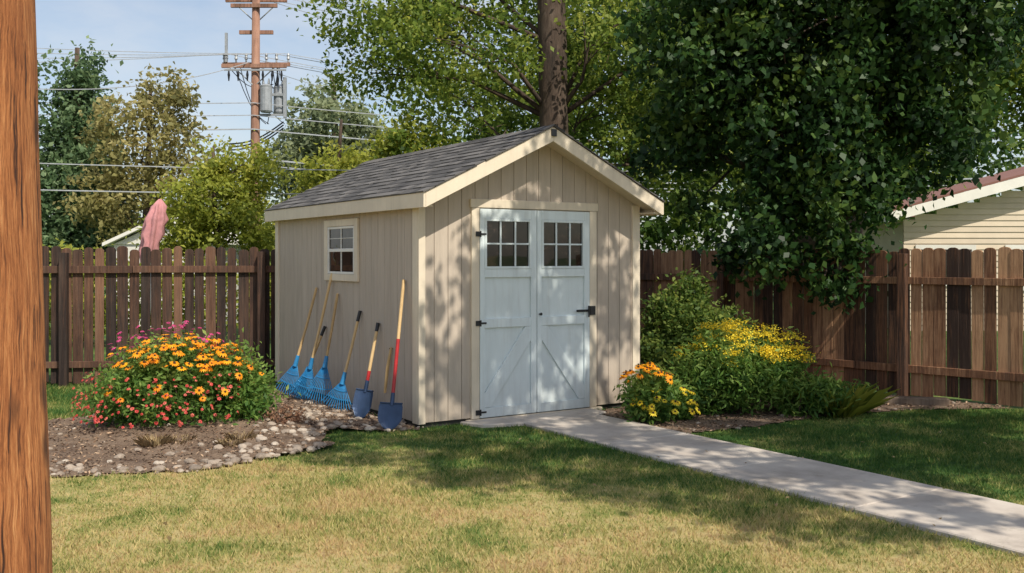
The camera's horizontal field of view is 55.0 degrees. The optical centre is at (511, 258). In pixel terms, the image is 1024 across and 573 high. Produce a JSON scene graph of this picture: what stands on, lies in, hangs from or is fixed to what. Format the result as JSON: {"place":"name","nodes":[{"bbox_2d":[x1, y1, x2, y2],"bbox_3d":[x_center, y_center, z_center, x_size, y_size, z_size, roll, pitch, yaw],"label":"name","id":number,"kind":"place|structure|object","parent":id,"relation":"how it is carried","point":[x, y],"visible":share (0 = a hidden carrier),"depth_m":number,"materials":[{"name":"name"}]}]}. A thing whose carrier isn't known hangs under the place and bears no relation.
{"place":"outdoors","nodes":[
{"label":"outdoors","id":0,"kind":"place"},
{"bbox_2d":[48,382,420,476],"bbox_3d":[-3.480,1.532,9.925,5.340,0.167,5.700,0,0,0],"label":"garden bed soil","id":1,"kind":"structure","parent":0,"point":[137,430],"depth_m":8.46,"materials":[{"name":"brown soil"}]},
{"bbox_2d":[131,433,174,446],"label":"dry grass tuft","id":2,"kind":"object","parent":1,"relation":"on","point":[145,441],"visible":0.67,"depth_m":8.25,"materials":[{"name":"beige plant"}]},
{"bbox_2d":[168,432,197,444],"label":"dry grass tuft","id":3,"kind":"object","parent":1,"relation":"on","point":[189,436],"visible":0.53,"depth_m":8.35,"materials":[{"name":"beige plant"}]},
{"bbox_2d":[71,320,300,428],"bbox_3d":[-3.050,1.116,9.237,2.081,1.039,1.592,0,0,0],"label":"flower bush","id":4,"kind":"object","parent":1,"relation":"on","point":[147,378],"visible":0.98,"depth_m":8.94,"materials":[{"name":"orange plant"}]},
{"bbox_2d":[213,437,246,446],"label":"dry grass tuft","id":5,"kind":"object","parent":1,"relation":"on","point":[240,441],"visible":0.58,"depth_m":8.24,"materials":[{"name":"beige plant"}]},
{"bbox_2d":[49,386,423,476],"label":"gravel stones","id":6,"kind":"object","parent":1,"relation":"on","point":[231,460],"visible":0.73,"depth_m":8.17,"materials":[{"name":"grey stone"}]},
{"bbox_2d":[220,428,259,441],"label":"dry grass tuft","id":7,"kind":"object","parent":1,"relation":"on","point":[233,436],"visible":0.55,"depth_m":8.43,"materials":[{"name":"beige plant"}]},
{"bbox_2d":[261,363,280,410],"bbox_3d":[-2.621,1.344,9.997,0.542,0.561,0.623,0,0,-12],"label":"plant","id":8,"kind":"object","parent":1,"relation":"on","point":[272,380],"visible":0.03,"depth_m":9.99,"materials":[{"name":"green plant"}]},
{"bbox_2d":[254,402,307,425],"bbox_3d":[-2.197,1.484,9.190,0.585,0.286,0.456,0,0,-28],"label":"reddish shrub","id":9,"kind":"object","parent":1,"relation":"on","point":[298,415],"visible":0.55,"depth_m":9.16,"materials":[{"name":"brown plant"}]},
{"bbox_2d":[276,287,317,397],"bbox_3d":[-2.513,0.980,11.392,0.508,1.287,0.140,0,0,-4],"label":"leaf rake","id":10,"kind":"object","parent":1,"relation":"on","point":[294,369],"visible":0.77,"depth_m":11.39,"materials":[{"name":"blue plastic"}]},
{"bbox_2d":[288,326,325,399],"bbox_3d":[-2.342,1.197,11.214,0.446,0.856,0.103,0,0,-2],"label":"leaf rake","id":11,"kind":"object","parent":1,"relation":"on","point":[321,334],"visible":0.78,"depth_m":11.21,"materials":[{"name":"blue plastic"}]},
{"bbox_2d":[290,273,331,400],"bbox_3d":[-2.271,0.893,11.104,0.517,1.453,0.061,0,0,9],"label":"leaf rake","id":12,"kind":"object","parent":1,"relation":"on","point":[308,371],"visible":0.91,"depth_m":11.09,"materials":[{"name":"blue plastic"}]},
{"bbox_2d":[303,293,338,404],"bbox_3d":[-2.099,1.002,10.823,0.392,1.230,0.195,0,0,-13],"label":"leaf rake","id":13,"kind":"object","parent":1,"relation":"on","point":[324,369],"visible":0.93,"depth_m":10.83,"materials":[{"name":"blue plastic"}]},
{"bbox_2d":[321,310,361,410],"bbox_3d":[-1.802,1.086,10.364,0.431,1.070,0.151,0,0,-6],"label":"leaf rake","id":14,"kind":"object","parent":1,"relation":"on","point":[342,387],"visible":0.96,"depth_m":10.36,"materials":[{"name":"blue plastic"}]},
{"bbox_2d":[352,322,379,417],"bbox_3d":[-1.435,1.137,9.924,0.320,0.965,0.166,0,0,-40],"label":"shovel","id":15,"kind":"object","parent":1,"relation":"on","point":[362,403],"visible":0.98,"depth_m":9.90,"materials":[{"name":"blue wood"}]},
{"bbox_2d":[378,280,404,429],"bbox_3d":[-1.065,0.913,9.362,0.230,1.414,0.415,0,0,30],"label":"shovel","id":16,"kind":"object","parent":1,"relation":"on","point":[390,415],"visible":0.98,"depth_m":9.27,"materials":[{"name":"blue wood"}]},
{"bbox_2d":[35,0,1023,251],"label":"sky","id":17,"kind":"structure","parent":0,"point":[189,28],"materials":[{"name":"blue"}]},
{"bbox_2d":[46,275,1023,572],"bbox_3d":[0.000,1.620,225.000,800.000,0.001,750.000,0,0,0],"label":"ground","id":18,"kind":"structure","parent":0,"point":[498,511],"depth_m":6.35,"materials":[{"name":"green plant"}]},
{"bbox_2d":[0,0,52,572],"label":"timber post","id":19,"kind":"object","parent":18,"relation":"on","point":[25,525],"visible":1,"depth_m":2.44,"materials":[{"name":"brown wood"}]},
{"bbox_2d":[37,53,57,234],"bbox_3d":[-14.699,-2.478,27.095,3.734,8.204,3.576,0,0,-42],"label":"poplar tree","id":20,"kind":"object","parent":18,"relation":"on","point":[44,55],"visible":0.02,"depth_m":27.46,"materials":[{"name":"green plant"}]},
{"bbox_2d":[38,35,142,306],"bbox_3d":[-12.330,-2.358,27.938,4.445,7.975,4.221,0,0,24],"label":"spruce tree","id":21,"kind":"object","parent":18,"relation":"on","point":[64,145],"visible":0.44,"depth_m":27.40,"materials":[{"name":"green plant"}]},
{"bbox_2d":[52,61,237,247],"bbox_3d":[-9.362,-1.769,26.085,4.931,6.794,2.891,0,0,0],"label":"olive tree","id":22,"kind":"object","parent":18,"relation":"on","point":[98,205],"visible":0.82,"depth_m":25.56,"materials":[{"name":"green plant"}]},
{"bbox_2d":[138,199,168,314],"bbox_3d":[-6.417,0.281,17.597,0.505,2.681,0.420,0,0,0],"label":"folded patio umbrella","id":23,"kind":"object","parent":18,"relation":"on","point":[156,219],"visible":0.84,"depth_m":17.51,"materials":[{"name":"pink fabric"}]},
{"bbox_2d":[42,238,274,343],"bbox_3d":[-8.085,0.617,18.384,11.757,2.096,2.679,0,0,0],"label":"hedge","id":24,"kind":"object","parent":18,"relation":"on","point":[70,246],"visible":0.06,"depth_m":18.23,"materials":[{"name":"green plant"}]},
{"bbox_2d":[42,246,274,386],"bbox_3d":[-6.168,0.781,12.355,6.916,1.879,0.163,0,0,-8],"label":"wooden fence","id":25,"kind":"object","parent":18,"relation":"on","point":[67,269],"visible":0.64,"depth_m":12.61,"materials":[{"name":"brown wood"}]},
{"bbox_2d":[102,217,245,327],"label":"white garage","id":26,"kind":"structure","parent":18,"relation":"on","point":[132,235],"depth_m":23.00,"materials":[{"name":"paint"}]},
{"bbox_2d":[125,130,301,337],"bbox_3d":[-6.078,-0.494,20.057,3.596,4.240,2.439,0,0,0],"label":"honey locust tree","id":27,"kind":"object","parent":18,"relation":"on","point":[196,221],"visible":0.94,"depth_m":19.74,"materials":[{"name":"green plant"}]},
{"bbox_2d":[221,0,289,241],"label":"utility pole","id":28,"kind":"object","parent":18,"relation":"on","point":[262,94],"visible":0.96,"depth_m":31.90,"materials":[{"name":"brown wood"}]},
{"bbox_2d":[37,0,1002,193],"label":"power lines","id":29,"kind":"object","parent":28,"relation":"attached to","point":[204,54],"visible":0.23,"depth_m":31.83,"materials":[{"name":"metal"}]},
{"bbox_2d":[263,74,399,226],"bbox_3d":[-6.989,-2.888,40.103,6.531,9.035,4.943,0,0,0],"label":"willow tree","id":30,"kind":"object","parent":18,"relation":"on","point":[294,143],"visible":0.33,"depth_m":39.13,"materials":[{"name":"green plant"}]},
{"bbox_2d":[261,103,458,245],"bbox_3d":[-3.765,-1.010,24.071,5.078,5.273,2.686,0,0,0],"label":"birch tree","id":31,"kind":"object","parent":18,"relation":"on","point":[337,162],"visible":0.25,"depth_m":23.67,"materials":[{"name":"green plant"}]},
{"bbox_2d":[264,124,664,426],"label":"garden shed","id":32,"kind":"structure","parent":18,"relation":"on","point":[512,259],"depth_m":10.15,"materials":[{"name":"paint"}]},
{"bbox_2d":[330,228,352,271],"bbox_3d":[-1.881,-0.090,10.888,0.009,0.474,0.673,0,0,-33],"label":"side window glass","id":33,"kind":"structure","parent":32,"relation":"in","point":[335,257],"depth_m":10.86,"materials":[{"name":"glass"}]},
{"bbox_2d":[383,347,392,392],"bbox_3d":[-1.244,1.120,9.857,0.128,0.466,0.049,0,0,37],"label":"tool handle","id":34,"kind":"object","parent":32,"relation":"attached to","point":[387,369],"visible":1,"depth_m":9.85,"materials":[{"name":"brown wood"}]},
{"bbox_2d":[479,209,536,417],"bbox_3d":[-0.038,0.543,9.891,0.675,2.065,0.039,0,0,-33],"label":"door leaf","id":35,"kind":"structure","parent":32,"relation":"in","point":[507,294],"depth_m":9.89,"materials":[{"name":"white paint"}]},
{"bbox_2d":[537,210,589,411],"bbox_3d":[0.534,0.543,10.262,0.674,2.065,0.039,0,0,-33],"label":"door leaf right","id":36,"kind":"structure","parent":32,"relation":"in","point":[563,333],"depth_m":10.26,"materials":[{"name":"white paint"}]},
{"bbox_2d":[49,99,1023,301],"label":"distant tree mass","id":37,"kind":"object","parent":18,"relation":"on","point":[652,236],"visible":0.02,"depth_m":37.38,"materials":[{"name":"green plant"}]},
{"bbox_2d":[285,0,805,232],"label":"ash tree","id":38,"kind":"object","parent":18,"relation":"on","point":[424,23],"visible":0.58,"depth_m":16.86,"materials":[{"name":"green plant"}]},
{"bbox_2d":[161,427,986,551],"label":"fallen leaves","id":39,"kind":"object","parent":18,"relation":"on","point":[168,537],"visible":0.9,"depth_m":6.44,"materials":[{"name":"brown plant"}]},
{"bbox_2d":[352,0,830,205],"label":"cottonwood tree","id":40,"kind":"object","parent":18,"relation":"on","point":[439,137],"visible":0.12,"depth_m":23.51,"materials":[{"name":"green plant"}]},
{"bbox_2d":[593,0,1023,314],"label":"maple tree","id":41,"kind":"object","parent":18,"relation":"on","point":[847,177],"visible":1,"depth_m":11.69,"materials":[{"name":"green plant"}]},
{"bbox_2d":[640,247,1023,406],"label":"wooden fence","id":42,"kind":"object","parent":18,"relation":"on","point":[971,281],"visible":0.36,"depth_m":11.37,"materials":[{"name":"brown wood"}]},
{"bbox_2d":[712,0,1023,317],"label":"elm tree","id":43,"kind":"object","parent":18,"relation":"on","point":[1014,79],"visible":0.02,"depth_m":16.80,"materials":[{"name":"green plant"}]},
{"bbox_2d":[460,408,1023,556],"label":"concrete path","id":44,"kind":"structure","parent":0,"point":[997,524],"depth_m":7.10,"materials":[{"name":"grey concrete"}]},
{"bbox_2d":[597,371,1010,433],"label":"garden bed soil","id":45,"kind":"structure","parent":0,"point":[709,422],"depth_m":9.93,"materials":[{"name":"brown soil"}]},
{"bbox_2d":[612,362,701,424],"bbox_3d":[1.448,1.331,9.751,0.880,0.627,0.770,0,0,0],"label":"black eyed susan clump","id":46,"kind":"object","parent":45,"relation":"on","point":[657,398],"visible":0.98,"depth_m":9.59,"materials":[{"name":"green plant"}]},
{"bbox_2d":[640,264,764,391],"bbox_3d":[2.171,0.846,11.422,1.869,1.565,1.556,0,0,0],"label":"green shrub","id":47,"kind":"object","parent":45,"relation":"on","point":[685,307],"visible":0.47,"depth_m":11.25,"materials":[{"name":"green plant"}]},
{"bbox_2d":[654,317,824,418],"bbox_3d":[2.385,1.127,10.297,1.856,1.037,1.443,0,0,0],"label":"goldenrod bush","id":48,"kind":"object","parent":45,"relation":"on","point":[723,377],"visible":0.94,"depth_m":10.06,"materials":[{"name":"green plant"}]},
{"bbox_2d":[605,395,999,430],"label":"gravel stones","id":49,"kind":"object","parent":45,"relation":"on","point":[878,409],"visible":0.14,"depth_m":9.99,"materials":[{"name":"grey stone"}]},
{"bbox_2d":[755,362,878,418],"bbox_3d":[3.180,1.363,10.216,1.317,0.579,1.067,0,0,0],"label":"plant","id":50,"kind":"object","parent":45,"relation":"on","point":[817,385],"visible":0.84,"depth_m":10.00,"materials":[{"name":"green plant"}]},
{"bbox_2d":[785,380,900,417],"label":"ornamental grass","id":51,"kind":"object","parent":45,"relation":"on","point":[870,400],"depth_m":9.90,"materials":[{"name":"green plant"}]},
{"bbox_2d":[884,396,949,405],"bbox_3d":[3.977,1.575,10.968,1.650,0.090,0.140,0,0,14],"label":"edging timber","id":52,"kind":"object","parent":45,"relation":"on","point":[918,400],"visible":0.38,"depth_m":10.79,"materials":[{"name":"wood"}]},
{"bbox_2d":[801,186,1023,330],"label":"lap siding walls","id":53,"kind":"structure","parent":0,"point":[984,223],"depth_m":21.99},
{"bbox_2d":[872,176,1023,290],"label":"fascia and trim","id":54,"kind":"structure","parent":53,"relation":"attached to","point":[984,191],"depth_m":21.55,"materials":[{"name":"white paint"}]},
{"bbox_2d":[865,166,1023,217],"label":"roof","id":55,"kind":"structure","parent":54,"relation":"on","point":[989,180],"depth_m":22.52,"materials":[{"name":"red"}]}
]}

